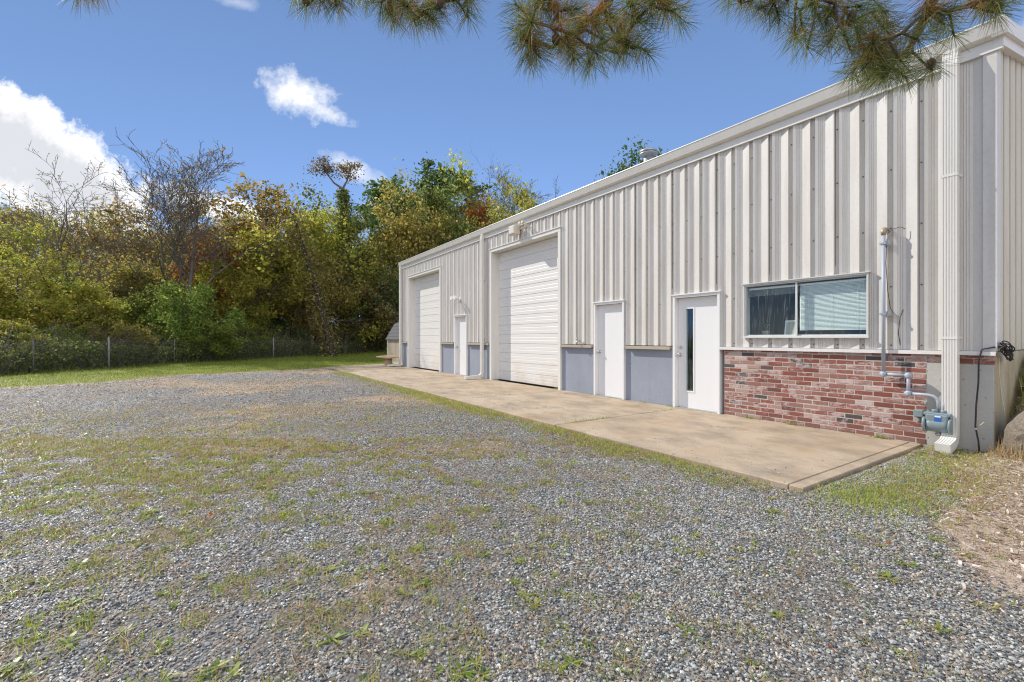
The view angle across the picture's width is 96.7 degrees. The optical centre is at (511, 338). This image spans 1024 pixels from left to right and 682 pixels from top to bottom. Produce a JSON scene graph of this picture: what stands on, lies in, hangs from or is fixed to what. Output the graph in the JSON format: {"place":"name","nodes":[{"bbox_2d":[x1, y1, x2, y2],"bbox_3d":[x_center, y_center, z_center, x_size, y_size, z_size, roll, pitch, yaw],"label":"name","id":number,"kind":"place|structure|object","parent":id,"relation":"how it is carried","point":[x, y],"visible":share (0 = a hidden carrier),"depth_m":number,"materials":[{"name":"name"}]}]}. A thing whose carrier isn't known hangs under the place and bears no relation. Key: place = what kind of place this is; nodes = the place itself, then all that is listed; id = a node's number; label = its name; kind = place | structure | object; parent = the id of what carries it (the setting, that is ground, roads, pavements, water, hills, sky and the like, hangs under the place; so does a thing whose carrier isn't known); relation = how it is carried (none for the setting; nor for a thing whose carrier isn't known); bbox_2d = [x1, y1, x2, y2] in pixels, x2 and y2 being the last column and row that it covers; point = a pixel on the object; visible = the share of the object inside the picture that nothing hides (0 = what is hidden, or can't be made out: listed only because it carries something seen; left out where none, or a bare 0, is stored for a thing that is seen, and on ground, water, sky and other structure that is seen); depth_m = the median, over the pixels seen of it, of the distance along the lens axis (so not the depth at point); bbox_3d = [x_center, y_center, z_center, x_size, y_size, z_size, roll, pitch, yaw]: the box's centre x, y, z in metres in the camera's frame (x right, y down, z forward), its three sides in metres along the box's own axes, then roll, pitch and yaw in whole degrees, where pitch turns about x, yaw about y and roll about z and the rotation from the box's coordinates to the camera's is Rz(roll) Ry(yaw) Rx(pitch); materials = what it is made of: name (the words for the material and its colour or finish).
{"place":"outdoors","nodes":[
{"label":"outdoors","id":0,"kind":"place"},
{"bbox_2d":[0,347,393,386],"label":"lawn","id":1,"kind":"structure","parent":0,"point":[234,364],"depth_m":19.89,"materials":[{"name":"green plant"}]},
{"bbox_2d":[0,350,1023,681],"bbox_3d":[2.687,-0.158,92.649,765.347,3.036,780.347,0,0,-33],"label":"ground","id":2,"kind":"structure","parent":0,"point":[272,618],"depth_m":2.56,"materials":[{"name":"grey gravel"}]},
{"bbox_2d":[0,316,63,361],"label":"shrub","id":3,"kind":"object","parent":2,"relation":"on","point":[24,330],"visible":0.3,"depth_m":18.66,"materials":[{"name":"green plant"}]},
{"bbox_2d":[0,263,65,335],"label":"shrub","id":4,"kind":"object","parent":2,"relation":"on","point":[4,302],"visible":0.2,"depth_m":21.36,"materials":[{"name":"green plant"}]},
{"bbox_2d":[0,216,66,299],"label":"maple tree","id":5,"kind":"object","parent":2,"relation":"on","point":[5,253],"visible":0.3,"depth_m":30.86,"materials":[{"name":"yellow plant"}]},
{"bbox_2d":[0,248,78,323],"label":"young tree","id":6,"kind":"object","parent":2,"relation":"on","point":[45,269],"visible":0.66,"depth_m":22.49,"materials":[{"name":"green plant"}]},
{"bbox_2d":[0,183,114,280],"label":"oak tree","id":7,"kind":"object","parent":2,"relation":"on","point":[8,216],"visible":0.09,"depth_m":38.47,"materials":[{"name":"green plant"}]},
{"bbox_2d":[2,210,113,289],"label":"oak tree","id":8,"kind":"object","parent":2,"relation":"on","point":[58,234],"visible":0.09,"depth_m":36.12,"materials":[{"name":"green plant"}]},
{"bbox_2d":[15,325,112,362],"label":"shrub","id":9,"kind":"object","parent":2,"relation":"on","point":[71,333],"visible":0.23,"depth_m":20.50,"materials":[{"name":"green plant"}]},
{"bbox_2d":[0,276,145,344],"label":"shrub","id":10,"kind":"object","parent":2,"relation":"on","point":[84,292],"visible":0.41,"depth_m":22.39,"materials":[{"name":"green plant"}]},
{"bbox_2d":[15,271,147,342],"bbox_3d":[-23.346,-1.127,24.695,5.692,5.151,5.074,0,0,-22],"label":"shrub","id":11,"kind":"object","parent":2,"relation":"on","point":[65,287],"visible":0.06,"depth_m":23.89,"materials":[{"name":"green plant"}]},
{"bbox_2d":[37,301,129,345],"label":"shrub","id":12,"kind":"object","parent":2,"relation":"on","point":[107,327],"visible":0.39,"depth_m":22.11,"materials":[{"name":"green plant"}]},
{"bbox_2d":[0,142,171,306],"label":"bare tree","id":13,"kind":"object","parent":2,"relation":"on","point":[64,216],"visible":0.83,"depth_m":23.94,"materials":[{"name":"grey plant"}]},
{"bbox_2d":[5,254,177,313],"bbox_3d":[-27.128,-1.918,29.244,10.611,6.859,9.091,0,0,-29],"label":"shrub","id":14,"kind":"object","parent":2,"relation":"on","point":[78,266],"visible":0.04,"depth_m":28.92,"materials":[{"name":"green plant"}]},
{"bbox_2d":[20,255,185,328],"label":"young tree","id":15,"kind":"object","parent":2,"relation":"on","point":[135,282],"visible":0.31,"depth_m":27.55,"materials":[{"name":"green plant"}]},
{"bbox_2d":[32,194,181,282],"bbox_3d":[-29.560,-4.797,35.013,9.807,12.778,14.100,0,0,7],"label":"oak tree","id":16,"kind":"object","parent":2,"relation":"on","point":[115,226],"visible":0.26,"depth_m":34.17,"materials":[{"name":"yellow plant"}]},
{"bbox_2d":[28,204,207,277],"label":"oak tree","id":17,"kind":"object","parent":2,"relation":"on","point":[96,213],"visible":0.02,"depth_m":37.16,"materials":[{"name":"green plant"}]},
{"bbox_2d":[99,320,161,358],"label":"shrub","id":18,"kind":"object","parent":2,"relation":"on","point":[139,331],"visible":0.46,"depth_m":22.59,"materials":[{"name":"green plant"}]},
{"bbox_2d":[115,291,165,334],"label":"shrub","id":19,"kind":"object","parent":2,"relation":"on","point":[139,307],"visible":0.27,"depth_m":25.99,"materials":[{"name":"green plant"}]},
{"bbox_2d":[54,140,244,306],"bbox_3d":[-20.850,-5.144,27.450,10.020,13.327,7.788,0,0,15],"label":"bare tree","id":20,"kind":"object","parent":2,"relation":"on","point":[181,220],"visible":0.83,"depth_m":27.53,"materials":[{"name":"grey plant"}]},
{"bbox_2d":[83,247,222,325],"bbox_3d":[-24.264,-2.137,30.181,8.440,7.256,7.523,0,0,-40],"label":"shrub","id":21,"kind":"object","parent":2,"relation":"on","point":[109,267],"visible":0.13,"depth_m":28.01,"materials":[{"name":"green plant"}]},
{"bbox_2d":[149,322,176,358],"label":"shrub","id":22,"kind":"object","parent":2,"relation":"on","point":[157,332],"visible":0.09,"depth_m":25.51,"materials":[{"name":"green plant"}]},
{"bbox_2d":[149,238,197,355],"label":"young tree","id":23,"kind":"object","parent":2,"relation":"on","point":[165,259],"visible":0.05,"depth_m":34.54,"materials":[{"name":"green plant"}]},
{"bbox_2d":[116,276,248,355],"bbox_3d":[-18.347,-1.017,26.125,5.658,4.943,6.604,0,0,40],"label":"shrub","id":24,"kind":"object","parent":2,"relation":"on","point":[177,313],"visible":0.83,"depth_m":24.87,"materials":[{"name":"green plant"}]},
{"bbox_2d":[0,316,386,374],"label":"undergrowth","id":25,"kind":"object","parent":2,"relation":"on","point":[25,360],"visible":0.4,"depth_m":20.52,"materials":[{"name":"green plant"}]},
{"bbox_2d":[0,337,386,374],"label":"chain link fence","id":26,"kind":"object","parent":2,"relation":"on","point":[109,356],"visible":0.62,"depth_m":20.72,"materials":[{"name":"metal"}]},
{"bbox_2d":[109,127,293,294],"bbox_3d":[-20.255,-6.030,30.096,9.254,15.148,11.906,0,0,-38],"label":"bare tree","id":27,"kind":"object","parent":2,"relation":"on","point":[189,277],"visible":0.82,"depth_m":28.37,"materials":[{"name":"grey plant"}]},
{"bbox_2d":[155,316,252,359],"bbox_3d":[-17.572,0.088,25.476,5.215,2.648,4.468,0,0,34],"label":"shrub","id":28,"kind":"object","parent":2,"relation":"on","point":[224,338],"visible":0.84,"depth_m":25.31,"materials":[{"name":"green plant"}]},
{"bbox_2d":[154,227,269,324],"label":"maple tree","id":29,"kind":"object","parent":2,"relation":"on","point":[204,255],"visible":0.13,"depth_m":31.16,"materials":[{"name":"green plant"}]},
{"bbox_2d":[159,267,286,326],"bbox_3d":[-21.762,-1.979,34.109,10.756,6.953,9.216,0,0,36],"label":"shrub","id":30,"kind":"object","parent":2,"relation":"on","point":[241,305],"visible":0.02,"depth_m":32.08,"materials":[{"name":"green plant"}]},
{"bbox_2d":[155,228,299,326],"bbox_3d":[-20.448,-3.128,33.120,10.125,9.269,8.069,0,0,-15],"label":"young tree","id":31,"kind":"object","parent":2,"relation":"on","point":[232,260],"visible":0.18,"depth_m":31.38,"materials":[{"name":"green plant"}]},
{"bbox_2d":[183,256,276,356],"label":"young tree","id":32,"kind":"object","parent":2,"relation":"on","point":[200,278],"visible":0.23,"depth_m":30.70,"materials":[{"name":"green plant"}]},
{"bbox_2d":[210,202,261,262],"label":"sparse tree","id":33,"kind":"object","parent":2,"relation":"on","point":[237,221],"visible":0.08,"depth_m":36.79,"materials":[{"name":"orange plant"}]},
{"bbox_2d":[211,213,279,311],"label":"oak tree","id":34,"kind":"object","parent":2,"relation":"on","point":[227,229],"depth_m":41.90,"materials":[{"name":"orange plant"}]},
{"bbox_2d":[133,171,362,335],"bbox_3d":[-20.276,-5.922,36.790,19.063,15.115,13.258,0,0,-18],"label":"oak tree","id":35,"kind":"object","parent":2,"relation":"on","point":[276,194],"visible":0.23,"depth_m":34.89,"materials":[{"name":"green plant"}]},
{"bbox_2d":[231,325,277,355],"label":"shrub","id":36,"kind":"object","parent":2,"relation":"on","point":[247,332],"visible":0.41,"depth_m":29.16,"materials":[{"name":"green plant"}]},
{"bbox_2d":[3,196,508,322],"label":"distant woods","id":37,"kind":"object","parent":2,"relation":"on","point":[395,216],"depth_m":59.80,"materials":[{"name":"green plant"}]},
{"bbox_2d":[235,313,281,343],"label":"shrub","id":38,"kind":"object","parent":2,"relation":"on","point":[254,328],"visible":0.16,"depth_m":31.23,"materials":[{"name":"green plant"}]},
{"bbox_2d":[192,214,331,329],"bbox_3d":[-17.975,-3.529,32.403,8.195,10.107,8.625,0,0,-37],"label":"maple tree","id":39,"kind":"object","parent":2,"relation":"on","point":[252,267],"visible":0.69,"depth_m":31.35,"materials":[{"name":"green plant"}]},
{"bbox_2d":[246,312,291,347],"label":"shrub","id":40,"kind":"object","parent":2,"relation":"on","point":[263,325],"visible":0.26,"depth_m":31.91,"materials":[{"name":"green plant"}]},
{"bbox_2d":[268,316,310,350],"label":"shrub","id":41,"kind":"object","parent":2,"relation":"on","point":[288,320],"visible":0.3,"depth_m":34.51,"materials":[{"name":"green plant"}]},
{"bbox_2d":[215,185,391,349],"bbox_3d":[-17.370,-5.164,36.862,12.429,13.627,14.429,0,0,32],"label":"maple tree","id":42,"kind":"object","parent":2,"relation":"on","point":[318,224],"visible":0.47,"depth_m":37.16,"materials":[{"name":"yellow plant"}]},
{"bbox_2d":[279,207,345,356],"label":"leaning tree","id":43,"kind":"object","parent":2,"relation":"on","point":[325,328],"visible":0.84,"depth_m":33.05,"materials":[{"name":"green plant"}]},
{"bbox_2d":[269,277,358,351],"bbox_3d":[-17.743,-2.060,38.535,9.027,7.054,8.046,0,0,26],"label":"shrub","id":44,"kind":"object","parent":2,"relation":"on","point":[304,321],"visible":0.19,"depth_m":36.50,"materials":[{"name":"green plant"}]},
{"bbox_2d":[266,238,378,344],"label":"young tree","id":45,"kind":"object","parent":2,"relation":"on","point":[347,296],"visible":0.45,"depth_m":35.61,"materials":[{"name":"green plant"}]},
{"bbox_2d":[302,155,385,352],"bbox_3d":[-14.895,-6.760,40.346,6.473,18.234,6.807,0,0,-33],"label":"oak tree","id":46,"kind":"object","parent":2,"relation":"on","point":[343,196],"visible":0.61,"depth_m":39.77,"materials":[{"name":"green plant"}]},
{"bbox_2d":[289,179,399,325],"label":"oak tree","id":47,"kind":"object","parent":2,"relation":"on","point":[361,228],"visible":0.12,"depth_m":43.67,"materials":[{"name":"green plant"}]},
{"bbox_2d":[306,271,398,346],"bbox_3d":[-14.110,-2.461,42.404,10.882,7.526,12.701,0,0,12],"label":"shrub","id":48,"kind":"object","parent":2,"relation":"on","point":[375,311],"visible":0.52,"depth_m":39.61,"materials":[{"name":"green plant"}]},
{"bbox_2d":[337,232,399,348],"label":"young tree","id":49,"kind":"object","parent":2,"relation":"on","point":[371,256],"visible":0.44,"depth_m":42.28,"materials":[{"name":"green plant"}]},
{"bbox_2d":[349,255,407,321],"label":"holly tree","id":50,"kind":"object","parent":2,"relation":"on","point":[393,293],"visible":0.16,"depth_m":39.71,"materials":[{"name":"green plant"}]},
{"bbox_2d":[352,173,421,264],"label":"tree","id":51,"kind":"object","parent":2,"relation":"on","point":[371,216],"visible":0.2,"depth_m":60.42,"materials":[{"name":"green plant"}]},
{"bbox_2d":[386,323,406,364],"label":"garden shed","id":52,"kind":"structure","parent":2,"relation":"on","point":[392,337],"depth_m":24.16,"materials":[{"name":"beige"}]},
{"bbox_2d":[329,168,476,296],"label":"oak tree","id":53,"kind":"object","parent":2,"relation":"on","point":[407,231],"visible":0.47,"depth_m":45.25,"materials":[{"name":"green plant"}]},
{"bbox_2d":[361,158,485,272],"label":"oak tree","id":54,"kind":"object","parent":2,"relation":"on","point":[443,202],"visible":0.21,"depth_m":47.06,"materials":[{"name":"green plant"}]},
{"bbox_2d":[389,151,498,251],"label":"pine tree","id":55,"kind":"object","parent":2,"relation":"on","point":[426,171],"visible":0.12,"depth_m":58.40,"materials":[{"name":"green plant"}]},
{"bbox_2d":[441,191,497,236],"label":"maple tree","id":56,"kind":"object","parent":2,"relation":"on","point":[480,212],"visible":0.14,"depth_m":54.85,"materials":[{"name":"orange plant"}]},
{"bbox_2d":[434,208,504,243],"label":"oak tree","id":57,"kind":"object","parent":2,"relation":"on","point":[445,220],"visible":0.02,"depth_m":45.74,"materials":[{"name":"green plant"}]},
{"bbox_2d":[428,148,537,225],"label":"sparse tree","id":58,"kind":"object","parent":2,"relation":"on","point":[468,188],"visible":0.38,"depth_m":57.78,"materials":[{"name":"green plant"}]},
{"bbox_2d":[456,176,541,234],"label":"oak tree","id":59,"kind":"object","parent":2,"relation":"on","point":[523,204],"visible":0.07,"depth_m":46.85,"materials":[{"name":"green plant"}]},
{"bbox_2d":[0,382,1002,681],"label":"weeds","id":60,"kind":"object","parent":2,"relation":"on","point":[338,634],"visible":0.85,"depth_m":2.57,"materials":[{"name":"green plant"}]},
{"bbox_2d":[0,371,1023,681],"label":"grass","id":61,"kind":"structure","parent":2,"relation":"on","point":[244,471],"depth_m":3.67,"materials":[{"name":"green plant"}]},
{"bbox_2d":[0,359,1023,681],"bbox_3d":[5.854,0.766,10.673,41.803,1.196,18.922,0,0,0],"label":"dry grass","id":62,"kind":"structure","parent":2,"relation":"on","point":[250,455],"depth_m":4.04,"materials":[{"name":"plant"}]},
{"bbox_2d":[464,162,561,224],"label":"bare tree","id":63,"kind":"object","parent":2,"relation":"on","point":[507,203],"visible":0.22,"depth_m":56.44,"materials":[{"name":"grey plant"}]},
{"bbox_2d":[60,0,1023,108],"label":"pine tree","id":64,"kind":"object","parent":2,"relation":"on","point":[878,51],"visible":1,"depth_m":2.07,"materials":[{"name":"green plant"}]},
{"bbox_2d":[594,135,651,180],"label":"oak tree","id":65,"kind":"object","parent":2,"relation":"on","point":[632,155],"visible":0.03,"depth_m":43.14,"materials":[{"name":"green plant"}]},
{"bbox_2d":[622,147,671,168],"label":"pine tree","id":66,"kind":"object","parent":2,"relation":"on","point":[658,154],"depth_m":49.97,"materials":[{"name":"green plant"}]},
{"bbox_2d":[387,15,1023,452],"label":"metal building","id":67,"kind":"structure","parent":2,"relation":"on","point":[679,277],"depth_m":6.94,"materials":[{"name":"beige paint"}]},
{"bbox_2d":[407,266,441,371],"bbox_3d":[-3.607,-0.748,19.183,0.385,4.115,3.620,0,0,-33],"label":"overhead door","id":68,"kind":"structure","parent":67,"relation":"in","point":[424,348],"depth_m":19.61,"materials":[{"name":"white metal"}]},
{"bbox_2d":[450,296,460,301],"bbox_3d":[-1.980,-1.399,16.173,0.295,0.198,0.410,0,0,-33],"label":"security light","id":69,"kind":"object","parent":67,"relation":"attached to","point":[455,298],"visible":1,"depth_m":16.16,"materials":[{"name":"white metal"}]},
{"bbox_2d":[453,314,470,375],"bbox_3d":[-1.780,0.237,16.220,0.208,2.146,0.990,0,0,-33],"label":"door","id":70,"kind":"structure","parent":67,"relation":"in","point":[460,321],"depth_m":16.30,"materials":[{"name":"white metal"}]},
{"bbox_2d":[509,225,524,235],"bbox_3d":[0.134,-3.072,12.957,0.315,0.260,0.438,0,0,-33],"label":"flood light","id":71,"kind":"object","parent":67,"relation":"attached to","point":[514,230],"visible":1,"depth_m":12.87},
{"bbox_2d":[518,220,526,226],"bbox_3d":[0.328,-3.194,12.725,0.225,0.145,0.250,0,0,-33],"label":"sensor","id":72,"kind":"object","parent":67,"relation":"attached to","point":[523,223],"visible":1,"depth_m":12.71,"materials":[{"name":"white plastic"}]},
{"bbox_2d":[489,226,570,389],"bbox_3d":[0.395,-0.757,13.060,0.385,4.135,3.570,0,0,-33],"label":"overhead door","id":73,"kind":"structure","parent":67,"relation":"in","point":[525,273],"depth_m":13.18,"materials":[{"name":"white metal"}]},
{"bbox_2d":[592,299,629,399],"bbox_3d":[2.198,0.242,10.135,0.208,2.136,0.950,0,0,-33],"label":"door","id":74,"kind":"structure","parent":67,"relation":"in","point":[609,316],"depth_m":10.17,"materials":[{"name":"white metal"}]},
{"bbox_2d":[639,147,657,161],"bbox_3d":[3.258,-4.120,10.860,0.424,0.807,0.424,0,0,-33],"label":"roof vent","id":75,"kind":"object","parent":67,"relation":"on","point":[647,153],"visible":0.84,"depth_m":10.75,"materials":[{"name":"metal"}]},
{"bbox_2d":[671,290,723,413],"bbox_3d":[3.391,0.242,8.310,0.208,2.136,0.990,0,0,-33],"label":"door","id":76,"kind":"structure","parent":67,"relation":"in","point":[707,395],"depth_m":8.28,"materials":[{"name":"white metal"}]},
{"bbox_2d":[762,322,769,334],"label":"potted plant","id":77,"kind":"object","parent":67,"relation":"on","point":[765,332],"visible":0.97,"depth_m":7.46,"materials":[{"name":"green plant"}]},
{"bbox_2d":[784,320,794,334],"bbox_3d":[4.391,-0.159,7.167,0.016,0.250,0.200,8,-3,-19],"label":"picture frame","id":78,"kind":"object","parent":67,"relation":"on","point":[789,327],"visible":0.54,"depth_m":7.18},
{"bbox_2d":[741,271,870,337],"bbox_3d":[4.343,-0.449,6.830,0.195,0.891,1.760,0,0,-33],"label":"window","id":79,"kind":"structure","parent":67,"relation":"in","point":[833,311],"depth_m":6.58,"materials":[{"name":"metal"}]},
{"bbox_2d":[886,227,904,344],"bbox_3d":[4.910,-0.668,5.829,0.191,1.504,0.047,0,0,34],"label":"lead","id":80,"kind":"object","parent":67,"relation":"attached to","point":[887,288],"visible":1,"depth_m":5.87,"materials":[{"name":"black rubber"}]},
{"bbox_2d":[879,227,940,410],"bbox_3d":[4.995,-0.289,5.700,0.160,2.310,0.592,0,0,-33],"label":"gas pipe","id":81,"kind":"object","parent":67,"relation":"attached to","point":[884,243],"visible":1,"depth_m":5.87,"materials":[{"name":"grey metal"}]},
{"bbox_2d":[913,402,952,435],"bbox_3d":[5.062,0.928,5.454,0.247,0.458,0.350,0,0,-33],"label":"gas meter","id":82,"kind":"object","parent":67,"relation":"attached to","point":[936,421],"visible":0.94,"depth_m":5.38,"materials":[{"name":"grey metal"}]},
{"bbox_2d":[974,340,1014,451],"bbox_3d":[5.545,0.680,5.128,0.519,1.313,0.238,0,0,-9],"label":"cable","id":83,"kind":"object","parent":67,"relation":"attached to","point":[1006,350],"visible":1,"depth_m":5.16,"materials":[{"name":"black rubber"}]},
{"bbox_2d":[999,358,1004,413],"bbox_3d":[5.546,0.545,5.150,0.054,0.642,0.039,0,0,44],"label":"wire","id":84,"kind":"object","parent":67,"relation":"hanging from","point":[1000,385],"visible":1,"depth_m":5.16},
{"bbox_2d":[710,400,1023,575],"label":"corner grass","id":85,"kind":"structure","parent":2,"relation":"on","point":[878,493],"depth_m":3.92,"materials":[{"name":"green plant"}]},
{"bbox_2d":[712,435,1023,569],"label":"dry tuft","id":86,"kind":"object","parent":2,"relation":"on","point":[1002,453],"visible":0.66,"depth_m":4.44,"materials":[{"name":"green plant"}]},
{"bbox_2d":[926,450,938,455],"bbox_3d":[4.768,1.301,5.152,0.139,0.077,0.135,0,0,13],"label":"stone","id":87,"kind":"object","parent":2,"relation":"on","point":[931,451],"visible":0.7,"depth_m":5.13,"materials":[{"name":"stone"}]},
{"bbox_2d":[945,453,957,458],"bbox_3d":[4.843,1.302,5.011,0.104,0.066,0.104,0,0,-15],"label":"stone","id":88,"kind":"object","parent":2,"relation":"on","point":[952,455],"visible":0.73,"depth_m":4.98,"materials":[{"name":"stone"}]},
{"bbox_2d":[918,378,1023,613],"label":"wood chips","id":89,"kind":"object","parent":2,"relation":"on","point":[1009,512],"visible":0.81,"depth_m":3.38,"materials":[{"name":"brown wood"}]},
{"bbox_2d":[1001,410,1023,457],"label":"boulder","id":90,"kind":"object","parent":2,"relation":"on","point":[1012,430],"visible":0.63,"depth_m":4.88,"materials":[{"name":"stone"}]},
{"bbox_2d":[0,375,1023,681],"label":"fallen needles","id":91,"kind":"object","parent":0,"point":[462,551],"depth_m":2.81,"materials":[{"name":"brown plant"}]},
{"bbox_2d":[0,0,1023,318],"label":"sky","id":92,"kind":"structure","parent":0,"point":[246,76],"materials":[{"name":"blue"}]},
{"bbox_2d":[330,366,922,491],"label":"concrete path","id":93,"kind":"structure","parent":0,"point":[771,446],"depth_m":6.39,"materials":[{"name":"beige concrete"}]},
{"bbox_2d":[376,355,398,366],"bbox_3d":[-5.794,1.056,21.255,0.843,0.509,0.721,0,0,32],"label":"spool table","id":94,"kind":"object","parent":93,"relation":"on","point":[387,359],"visible":0.8,"depth_m":21.11,"materials":[{"name":"brown wood"}]},
{"bbox_2d":[358,374,828,475],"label":"pebbles","id":95,"kind":"object","parent":93,"relation":"on","point":[617,432],"visible":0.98,"depth_m":6.09,"materials":[{"name":"grey stone"}]},
{"bbox_2d":[345,365,890,439],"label":"joint weeds","id":96,"kind":"object","parent":93,"relation":"on","point":[876,436],"visible":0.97,"depth_m":7.39,"materials":[{"name":"green plant"}]},
{"bbox_2d":[1009,347,1023,418],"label":"bank grass","id":97,"kind":"structure","parent":0,"point":[1021,382],"depth_m":5.56,"materials":[{"name":"plant"}]}
]}

